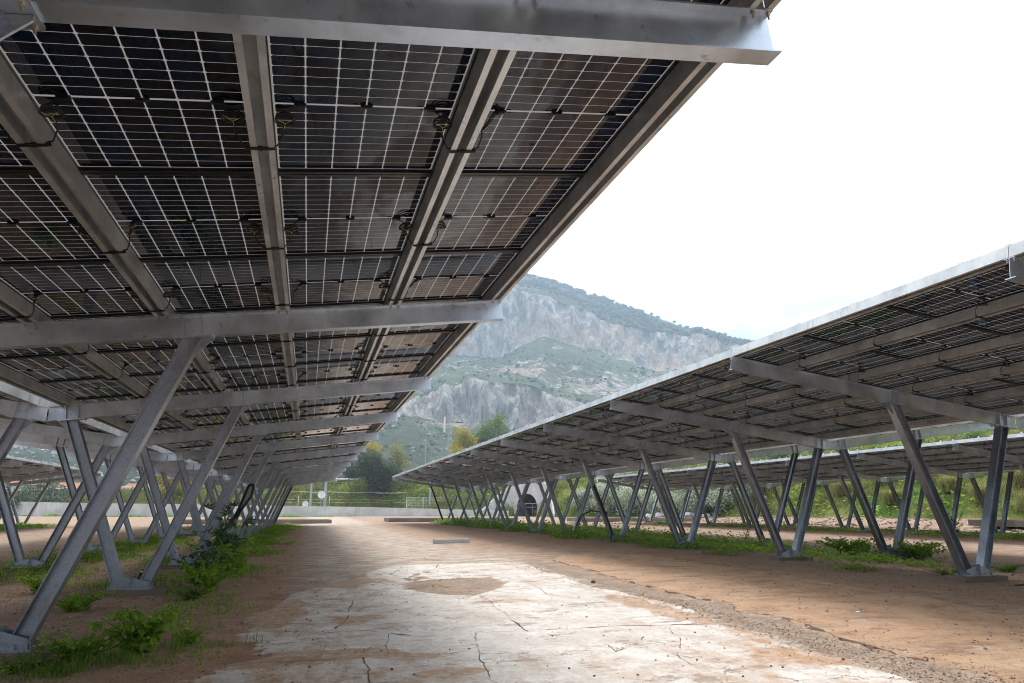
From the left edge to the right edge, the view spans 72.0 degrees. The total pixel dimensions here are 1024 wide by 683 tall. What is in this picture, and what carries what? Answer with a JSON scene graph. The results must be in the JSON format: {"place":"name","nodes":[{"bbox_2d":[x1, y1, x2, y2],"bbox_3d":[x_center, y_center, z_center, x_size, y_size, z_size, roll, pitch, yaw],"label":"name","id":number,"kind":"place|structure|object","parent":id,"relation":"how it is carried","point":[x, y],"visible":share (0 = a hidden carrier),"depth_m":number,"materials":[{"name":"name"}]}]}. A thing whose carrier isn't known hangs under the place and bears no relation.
{"place":"outdoors","nodes":[
{"label":"outdoors","id":0,"kind":"place"},
{"bbox_2d":[0,562,261,682],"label":"gravel","id":1,"kind":"structure","parent":0,"point":[134,668],"depth_m":8.79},
{"bbox_2d":[0,628,262,682],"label":"grass","id":2,"kind":"structure","parent":0,"point":[88,660],"depth_m":6.05,"materials":[{"name":"green plant"}]},
{"bbox_2d":[0,522,312,682],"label":"grass","id":3,"kind":"structure","parent":0,"point":[165,577],"depth_m":15.41,"materials":[{"name":"green plant"}]},
{"bbox_2d":[183,519,331,523],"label":"kerb island","id":4,"kind":"structure","parent":0,"point":[291,521],"depth_m":61.38,"materials":[{"name":"grey concrete"}]},
{"bbox_2d":[273,487,291,523],"bbox_3d":[-18.280,13.056,56.245,1.268,2.930,0.120,4,-14,-15],"label":"support post","id":5,"kind":"object","parent":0,"point":[282,505],"visible":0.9,"depth_m":56.21,"materials":[{"name":"grey metal"}]},
{"bbox_2d":[384,518,517,521],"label":"kerb island","id":6,"kind":"structure","parent":0,"point":[409,519],"depth_m":65.59,"materials":[{"name":"grey concrete"}]},
{"bbox_2d":[7,276,1015,487],"bbox_3d":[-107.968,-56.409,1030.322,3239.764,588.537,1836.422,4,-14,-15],"label":"mountain","id":7,"kind":"structure","parent":0,"point":[570,326],"depth_m":1063.80,"materials":[{"name":"stone"}]},
{"bbox_2d":[4,479,43,492],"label":"house","id":8,"kind":"structure","parent":7,"relation":"on","point":[23,486],"depth_m":200.51,"materials":[{"name":"paint"}]},
{"bbox_2d":[50,482,79,490],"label":"house","id":9,"kind":"structure","parent":7,"relation":"on","point":[76,485],"depth_m":203.20,"materials":[{"name":"paint"}]},
{"bbox_2d":[122,484,163,490],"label":"house","id":10,"kind":"structure","parent":7,"relation":"on","point":[135,485],"depth_m":220.07,"materials":[{"name":"paint"}]},
{"bbox_2d":[12,342,655,481],"bbox_3d":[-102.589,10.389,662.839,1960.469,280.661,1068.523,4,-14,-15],"label":"mountain boulders","id":11,"kind":"object","parent":7,"relation":"on","point":[102,475],"visible":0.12,"depth_m":699.02,"materials":[{"name":"grey stone"}]},
{"bbox_2d":[10,337,676,488],"bbox_3d":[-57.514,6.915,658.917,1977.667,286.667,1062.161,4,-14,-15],"label":"mountain scrub","id":12,"kind":"object","parent":7,"relation":"on","point":[517,365],"visible":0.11,"depth_m":831.24,"materials":[{"name":"green plant"}]},
{"bbox_2d":[518,273,754,344],"bbox_3d":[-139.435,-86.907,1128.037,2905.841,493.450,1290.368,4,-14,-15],"label":"pine forest","id":13,"kind":"object","parent":7,"relation":"on","point":[634,314],"visible":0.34,"depth_m":1400.49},
{"bbox_2d":[0,515,1023,682],"bbox_3d":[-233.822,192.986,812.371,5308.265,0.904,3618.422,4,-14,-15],"label":"ground","id":14,"kind":"structure","parent":0,"point":[350,547],"depth_m":9.02,"materials":[{"name":"red soil"}]},
{"bbox_2d":[0,648,62,674],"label":"leafy weed","id":15,"kind":"object","parent":14,"relation":"on","point":[21,660],"visible":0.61,"depth_m":5.88,"materials":[{"name":"green plant"}]},
{"bbox_2d":[0,523,67,529],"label":"weeds","id":16,"kind":"object","parent":14,"relation":"on","point":[25,526],"visible":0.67,"depth_m":48.13,"materials":[{"name":"green plant"}]},
{"bbox_2d":[6,477,82,509],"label":"olive tree","id":17,"kind":"object","parent":14,"relation":"on","point":[53,494],"visible":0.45,"depth_m":116.70,"materials":[{"name":"green plant"}]},
{"bbox_2d":[15,571,77,591],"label":"leafy weed","id":18,"kind":"object","parent":14,"relation":"on","point":[35,584],"visible":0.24,"depth_m":11.25,"materials":[{"name":"green plant"}]},
{"bbox_2d":[0,455,102,523],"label":"solar carport","id":19,"kind":"object","parent":14,"relation":"on","point":[23,471],"visible":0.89,"depth_m":47.54,"materials":[{"name":"metal"}]},
{"bbox_2d":[30,629,125,662],"bbox_3d":[-3.840,2.727,6.270,0.753,0.289,0.629,4,-14,-15],"label":"leafy weed","id":20,"kind":"object","parent":14,"relation":"on","point":[66,649],"visible":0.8,"depth_m":6.18,"materials":[{"name":"green plant"}]},
{"bbox_2d":[54,590,117,611],"bbox_3d":[-5.798,3.496,9.408,0.923,0.288,0.894,11,-17,-37],"label":"leafy weed","id":21,"kind":"object","parent":14,"relation":"on","point":[70,604],"visible":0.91,"depth_m":9.38,"materials":[{"name":"green plant"}]},
{"bbox_2d":[87,603,187,654],"bbox_3d":[-3.503,2.700,6.567,0.832,0.491,0.764,4,-14,-15],"label":"young mallow","id":22,"kind":"object","parent":14,"relation":"on","point":[139,631],"visible":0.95,"depth_m":6.47,"materials":[{"name":"green plant"}]},
{"bbox_2d":[171,627,202,644],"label":"leafy weed","id":23,"kind":"object","parent":14,"relation":"on","point":[193,638],"visible":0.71,"depth_m":7.02,"materials":[{"name":"green plant"}]},
{"bbox_2d":[165,583,216,600],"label":"leafy weed","id":24,"kind":"object","parent":14,"relation":"on","point":[196,592],"visible":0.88,"depth_m":10.66,"materials":[{"name":"green plant"}]},
{"bbox_2d":[167,559,244,591],"bbox_3d":[-5.216,3.989,11.932,1.223,0.534,1.068,-1,-13,6],"label":"dark shrub","id":25,"kind":"object","parent":14,"relation":"on","point":[203,578],"visible":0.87,"depth_m":11.89,"materials":[{"name":"green plant"}]},
{"bbox_2d":[167,540,244,583],"bbox_3d":[-5.466,3.982,12.581,1.276,0.859,1.037,7,-15,-25],"label":"dark shrub","id":26,"kind":"object","parent":14,"relation":"on","point":[205,558],"visible":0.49,"depth_m":12.54,"materials":[{"name":"green plant"}]},
{"bbox_2d":[199,501,256,563],"bbox_3d":[-6.485,4.403,16.086,1.333,1.574,1.062,-4,-14,17],"label":"castor plant","id":27,"kind":"object","parent":14,"relation":"on","point":[231,539],"visible":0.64,"depth_m":16.14,"materials":[{"name":"green plant"}]},
{"bbox_2d":[211,535,264,574],"bbox_3d":[-5.765,4.494,14.638,1.240,0.930,0.959,-7,-15,28],"label":"castor plant","id":28,"kind":"object","parent":14,"relation":"on","point":[240,558],"visible":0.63,"depth_m":14.68,"materials":[{"name":"green plant"}]},
{"bbox_2d":[10,502,508,516],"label":"concrete wall","id":29,"kind":"structure","parent":14,"relation":"on","point":[47,508],"depth_m":111.09,"materials":[{"name":"grey concrete"}]},
{"bbox_2d":[18,513,508,516],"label":"weeds","id":30,"kind":"object","parent":14,"relation":"on","point":[56,515],"visible":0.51,"depth_m":107.68,"materials":[{"name":"green plant"}]},
{"bbox_2d":[20,478,536,514],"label":"reeds","id":31,"kind":"object","parent":14,"relation":"on","point":[463,496],"visible":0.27,"depth_m":124.56,"materials":[{"name":"green plant"}]},
{"bbox_2d":[309,483,312,505],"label":"steel pole","id":32,"kind":"object","parent":14,"relation":"on","point":[310,499],"visible":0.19,"depth_m":114.68,"materials":[{"name":"grey metal"}]},
{"bbox_2d":[318,491,325,505],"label":"road sign","id":33,"kind":"object","parent":14,"relation":"on","point":[321,494],"visible":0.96,"depth_m":114.28,"materials":[{"name":"white metal"}]},
{"bbox_2d":[323,481,327,505],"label":"steel pole","id":34,"kind":"object","parent":14,"relation":"on","point":[325,497],"visible":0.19,"depth_m":115.32,"materials":[{"name":"grey metal"}]},
{"bbox_2d":[287,491,405,502],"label":"wire fence","id":35,"kind":"object","parent":14,"relation":"on","point":[335,499],"visible":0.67,"depth_m":116.49,"materials":[{"name":"metal"}]},
{"bbox_2d":[0,0,781,661],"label":"solar carport","id":36,"kind":"object","parent":14,"relation":"on","point":[282,246],"visible":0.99,"depth_m":5.47,"materials":[{"name":"metal"}]},
{"bbox_2d":[210,483,254,549],"bbox_3d":[-8.530,5.381,21.479,1.148,2.098,0.098,4,-14,-15],"label":"conduit","id":37,"kind":"object","parent":36,"relation":"attached to","point":[238,512],"visible":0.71,"depth_m":21.65,"materials":[{"name":"black plastic"}]},
{"bbox_2d":[429,482,430,502],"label":"steel pole","id":38,"kind":"object","parent":14,"relation":"on","point":[429,494],"visible":0.19,"depth_m":121.83,"materials":[{"name":"grey metal"}]},
{"bbox_2d":[406,497,461,508],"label":"wire fence","id":39,"kind":"object","parent":14,"relation":"on","point":[422,501],"visible":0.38,"depth_m":120.60,"materials":[{"name":"metal"}]},
{"bbox_2d":[433,539,468,543],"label":"fallen kerb","id":40,"kind":"structure","parent":14,"relation":"on","point":[439,541],"depth_m":26.41,"materials":[{"name":"concrete"}]},
{"bbox_2d":[443,417,462,455],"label":"telecom mast","id":41,"kind":"object","parent":14,"relation":"on","point":[448,433],"visible":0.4,"depth_m":129.22,"materials":[{"name":"grey metal"}]},
{"bbox_2d":[5,529,997,616],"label":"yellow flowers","id":42,"kind":"object","parent":14,"relation":"on","point":[278,538],"visible":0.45,"depth_m":16.89,"materials":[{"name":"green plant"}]},
{"bbox_2d":[3,538,1023,682],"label":"soil stones","id":43,"kind":"object","parent":14,"relation":"on","point":[985,648],"visible":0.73,"depth_m":9.85,"materials":[{"name":"brown stone"}]},
{"bbox_2d":[482,481,554,516],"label":"underpass portal","id":44,"kind":"object","parent":14,"relation":"on","point":[533,498],"visible":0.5,"depth_m":113.93,"materials":[{"name":"concrete"}]},
{"bbox_2d":[198,557,1001,682],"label":"soil clods","id":45,"kind":"object","parent":14,"relation":"on","point":[529,637],"visible":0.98,"depth_m":7.35,"materials":[{"name":"brown soil"}]},
{"bbox_2d":[230,560,1014,682],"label":"slab cracks","id":46,"kind":"object","parent":14,"relation":"on","point":[843,639],"visible":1,"depth_m":7.61,"materials":[{"name":"soil"}]},
{"bbox_2d":[655,512,664,516],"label":"rubbish bag","id":47,"kind":"object","parent":14,"relation":"on","point":[658,514],"visible":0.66,"depth_m":87.51,"materials":[{"name":"plastic"}]},
{"bbox_2d":[684,512,693,516],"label":"rubbish bag","id":48,"kind":"object","parent":14,"relation":"on","point":[688,514],"visible":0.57,"depth_m":82.38,"materials":[{"name":"plastic"}]},
{"bbox_2d":[392,240,1023,582],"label":"solar carport","id":49,"kind":"object","parent":14,"relation":"on","point":[910,366],"visible":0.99,"depth_m":15.30,"materials":[{"name":"metal"}]},
{"bbox_2d":[431,487,442,520],"bbox_3d":[-6.594,14.425,62.258,1.268,3.099,0.120,4,-14,-15],"label":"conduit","id":50,"kind":"object","parent":49,"relation":"attached to","point":[437,503],"visible":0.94,"depth_m":62.23,"materials":[{"name":"grey metal"}]},
{"bbox_2d":[574,510,607,530],"bbox_3d":[3.424,7.706,30.233,0.334,0.942,5.189,2,-14,-9],"label":"conduit","id":51,"kind":"object","parent":49,"relation":"attached to","point":[586,513],"visible":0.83,"depth_m":31.55,"materials":[{"name":"black plastic"}]},
{"bbox_2d":[594,486,612,539],"bbox_3d":[3.566,6.769,27.590,0.682,2.211,0.306,-3,-14,11],"label":"conduit","id":52,"kind":"object","parent":49,"relation":"attached to","point":[604,513],"visible":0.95,"depth_m":27.62,"materials":[{"name":"grey metal"}]},
{"bbox_2d":[430,515,998,570],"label":"weeds","id":53,"kind":"object","parent":14,"relation":"on","point":[643,537],"visible":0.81,"depth_m":23.82,"materials":[{"name":"green plant"}]},
{"bbox_2d":[585,515,1023,531],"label":"rubble","id":54,"kind":"object","parent":14,"relation":"on","point":[855,525],"visible":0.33,"depth_m":57.17,"materials":[{"name":"stone"}]},
{"bbox_2d":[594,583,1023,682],"bbox_3d":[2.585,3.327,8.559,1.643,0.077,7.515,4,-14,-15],"label":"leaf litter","id":55,"kind":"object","parent":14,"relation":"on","point":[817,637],"visible":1,"depth_m":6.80,"materials":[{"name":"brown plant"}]},
{"bbox_2d":[596,432,1023,535],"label":"solar carport","id":56,"kind":"object","parent":14,"relation":"on","point":[959,459],"visible":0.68,"depth_m":38.71,"materials":[{"name":"metal"}]},
{"bbox_2d":[610,519,1023,540],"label":"weeds","id":57,"kind":"object","parent":14,"relation":"on","point":[1012,535],"visible":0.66,"depth_m":38.52,"materials":[{"name":"green plant"}]},
{"bbox_2d":[812,534,889,554],"bbox_3d":[9.354,5.731,19.717,1.970,0.573,2.196,4,-14,-15],"label":"tall weed","id":58,"kind":"object","parent":14,"relation":"on","point":[852,546],"visible":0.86,"depth_m":19.52,"materials":[{"name":"green plant"}]},
{"bbox_2d":[876,539,948,558],"bbox_3d":[10.518,5.446,18.359,1.594,0.558,2.060,-2,-14,10],"label":"tall weed","id":59,"kind":"object","parent":14,"relation":"on","point":[926,548],"visible":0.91,"depth_m":18.19,"materials":[{"name":"green plant"}]},
{"bbox_2d":[921,566,956,575],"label":"tall weed","id":60,"kind":"object","parent":14,"relation":"on","point":[944,572],"visible":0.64,"depth_m":13.81,"materials":[{"name":"green plant"}]},
{"bbox_2d":[948,512,966,533],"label":"tall weed","id":61,"kind":"object","parent":14,"relation":"on","point":[956,529],"visible":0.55,"depth_m":32.99,"materials":[{"name":"green plant"}]},
{"bbox_2d":[968,519,1023,526],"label":"kerb island","id":62,"kind":"structure","parent":14,"relation":"on","point":[1010,522],"depth_m":42.13,"materials":[{"name":"grey concrete"}]},
{"bbox_2d":[991,562,1023,571],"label":"tall weed","id":63,"kind":"object","parent":14,"relation":"on","point":[1011,568],"visible":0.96,"depth_m":14.49,"materials":[{"name":"green plant"}]},
{"bbox_2d":[21,420,1023,518],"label":"embankment terrain","id":64,"kind":"structure","parent":0,"point":[974,513],"depth_m":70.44,"materials":[{"name":"green plant"}]},
{"bbox_2d":[146,476,191,499],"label":"yellow tree","id":65,"kind":"object","parent":64,"relation":"on","point":[160,483],"visible":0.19,"depth_m":123.56,"materials":[{"name":"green plant"}]},
{"bbox_2d":[12,478,370,490],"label":"guard rail","id":66,"kind":"object","parent":64,"relation":"on","point":[203,485],"visible":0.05,"depth_m":127.98,"materials":[{"name":"metal"}]},
{"bbox_2d":[359,441,384,481],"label":"yellow tree","id":67,"kind":"object","parent":64,"relation":"on","point":[375,447],"visible":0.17,"depth_m":145.31,"materials":[{"name":"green plant"}]},
{"bbox_2d":[342,448,402,496],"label":"olive tree","id":68,"kind":"object","parent":64,"relation":"on","point":[368,461],"visible":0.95,"depth_m":125.25,"materials":[{"name":"green plant"}]},
{"bbox_2d":[388,441,411,482],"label":"slender tree","id":69,"kind":"object","parent":64,"relation":"on","point":[398,456],"visible":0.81,"depth_m":131.51,"materials":[{"name":"green plant"}]},
{"bbox_2d":[448,444,465,453],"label":"yellow poplar","id":70,"kind":"object","parent":64,"relation":"on","point":[456,449],"visible":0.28,"depth_m":166.16,"materials":[{"name":"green plant"}]},
{"bbox_2d":[447,426,479,451],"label":"yellow poplar","id":71,"kind":"object","parent":64,"relation":"on","point":[465,440],"visible":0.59,"depth_m":171.08,"materials":[{"name":"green plant"}]},
{"bbox_2d":[471,410,511,444],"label":"green poplar","id":72,"kind":"object","parent":64,"relation":"on","point":[489,427],"visible":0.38,"depth_m":177.63,"materials":[{"name":"green plant"}]},
{"bbox_2d":[570,488,595,512],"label":"silver bush","id":73,"kind":"object","parent":64,"relation":"on","point":[580,495],"visible":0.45,"depth_m":104.49,"materials":[{"name":"green plant"}]},
{"bbox_2d":[589,479,629,515],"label":"silver bush","id":74,"kind":"object","parent":64,"relation":"on","point":[601,490],"visible":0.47,"depth_m":99.66,"materials":[{"name":"green plant"}]},
{"bbox_2d":[594,472,631,490],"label":"silver bush","id":75,"kind":"object","parent":64,"relation":"on","point":[616,474],"visible":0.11,"depth_m":103.52,"materials":[{"name":"green plant"}]},
{"bbox_2d":[613,483,651,514],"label":"silver bush","id":76,"kind":"object","parent":64,"relation":"on","point":[626,493],"visible":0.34,"depth_m":95.51,"materials":[{"name":"green plant"}]},
{"bbox_2d":[639,485,680,513],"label":"silver bush","id":77,"kind":"object","parent":64,"relation":"on","point":[652,498],"visible":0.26,"depth_m":89.84,"materials":[{"name":"green plant"}]},
{"bbox_2d":[671,489,713,512],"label":"silver bush","id":78,"kind":"object","parent":64,"relation":"on","point":[692,503],"visible":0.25,"depth_m":83.45,"materials":[{"name":"green plant"}]},
{"bbox_2d":[698,488,741,514],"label":"silver bush","id":79,"kind":"object","parent":64,"relation":"on","point":[713,496],"visible":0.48,"depth_m":78.92,"materials":[{"name":"green plant"}]},
{"bbox_2d":[737,458,769,502],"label":"silver bush","id":80,"kind":"object","parent":64,"relation":"on","point":[749,490],"visible":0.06,"depth_m":75.52,"materials":[{"name":"green plant"}]},
{"bbox_2d":[759,454,790,459],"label":"green bush","id":81,"kind":"object","parent":64,"relation":"on","point":[777,456],"visible":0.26,"depth_m":80.27,"materials":[{"name":"green plant"}]},
{"bbox_2d":[828,481,851,494],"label":"grass tussock","id":82,"kind":"object","parent":64,"relation":"on","point":[837,490],"depth_m":65.64,"materials":[{"name":"green plant"}]},
{"bbox_2d":[871,480,892,487],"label":"green bush","id":83,"kind":"object","parent":64,"relation":"on","point":[880,484],"visible":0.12,"depth_m":62.72,"materials":[{"name":"green plant"}]},
{"bbox_2d":[864,485,902,504],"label":"grass tussock","id":84,"kind":"object","parent":64,"relation":"on","point":[887,496],"depth_m":59.31,"materials":[{"name":"green plant"}]},
{"bbox_2d":[932,474,962,491],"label":"grass tussock","id":85,"kind":"object","parent":64,"relation":"on","point":[946,483],"depth_m":55.22,"materials":[{"name":"green plant"}]},
{"bbox_2d":[952,481,986,501],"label":"grass tussock","id":86,"kind":"object","parent":64,"relation":"on","point":[982,490],"depth_m":51.59,"materials":[{"name":"green plant"}]},
{"bbox_2d":[953,431,987,439],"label":"green bush","id":87,"kind":"object","parent":64,"relation":"on","point":[976,435],"visible":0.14,"depth_m":57.83,"materials":[{"name":"green plant"}]},
{"bbox_2d":[1002,470,1023,486],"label":"grass tussock","id":88,"kind":"object","parent":64,"relation":"on","point":[1018,477],"depth_m":50.03,"materials":[{"name":"green plant"}]},
{"bbox_2d":[1012,489,1023,510],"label":"grass tussock","id":89,"kind":"object","parent":64,"relation":"on","point":[1020,497],"depth_m":47.90,"materials":[{"name":"green plant"}]},
{"bbox_2d":[567,518,692,521],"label":"kerb island","id":90,"kind":"structure","parent":0,"point":[631,519],"depth_m":68.21,"materials":[{"name":"grey concrete"}]},
{"bbox_2d":[499,562,1021,682],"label":"gravel","id":91,"kind":"structure","parent":0,"point":[788,634],"depth_m":7.13,"materials":[{"name":"brown gravel"}]},
{"bbox_2d":[527,0,1023,340],"label":"sky","id":92,"kind":"structure","parent":0,"point":[881,149],"materials":[{"name":"white"}]},
{"bbox_2d":[554,541,1023,610],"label":"gravel","id":93,"kind":"structure","parent":0,"point":[841,572],"depth_m":14.79,"materials":[{"name":"brown gravel"}]}
]}

